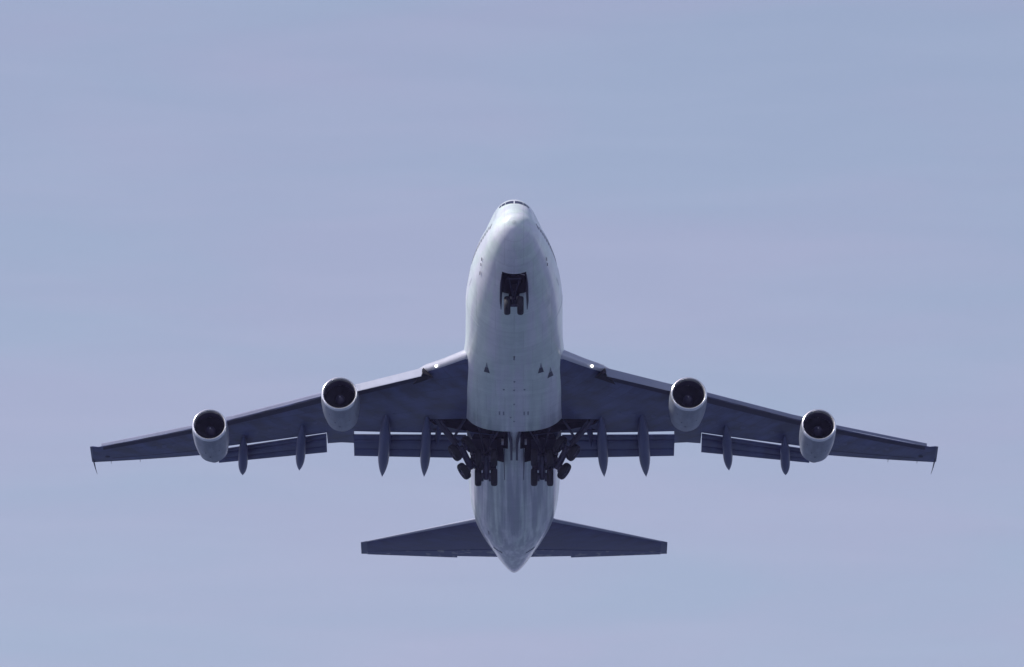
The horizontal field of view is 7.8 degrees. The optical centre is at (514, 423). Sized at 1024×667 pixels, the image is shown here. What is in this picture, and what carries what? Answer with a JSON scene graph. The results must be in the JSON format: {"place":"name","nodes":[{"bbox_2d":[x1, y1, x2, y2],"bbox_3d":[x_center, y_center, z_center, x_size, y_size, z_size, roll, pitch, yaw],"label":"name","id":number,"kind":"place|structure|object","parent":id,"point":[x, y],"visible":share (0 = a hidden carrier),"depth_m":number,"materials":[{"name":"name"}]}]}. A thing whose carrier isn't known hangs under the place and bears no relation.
{"place":"outdoors","nodes":[
{"label":"outdoors","id":0,"kind":"place"},
{"bbox_2d":[0,0,1023,666],"label":"sky","id":1,"kind":"structure","parent":0,"point":[228,207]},
{"bbox_2d":[90,199,937,572],"bbox_3d":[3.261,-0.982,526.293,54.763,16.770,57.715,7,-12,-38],"label":"airliner","id":2,"kind":"object","parent":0,"point":[514,389],"visible":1,"depth_m":515.04,"materials":[{"name":"white paint"}]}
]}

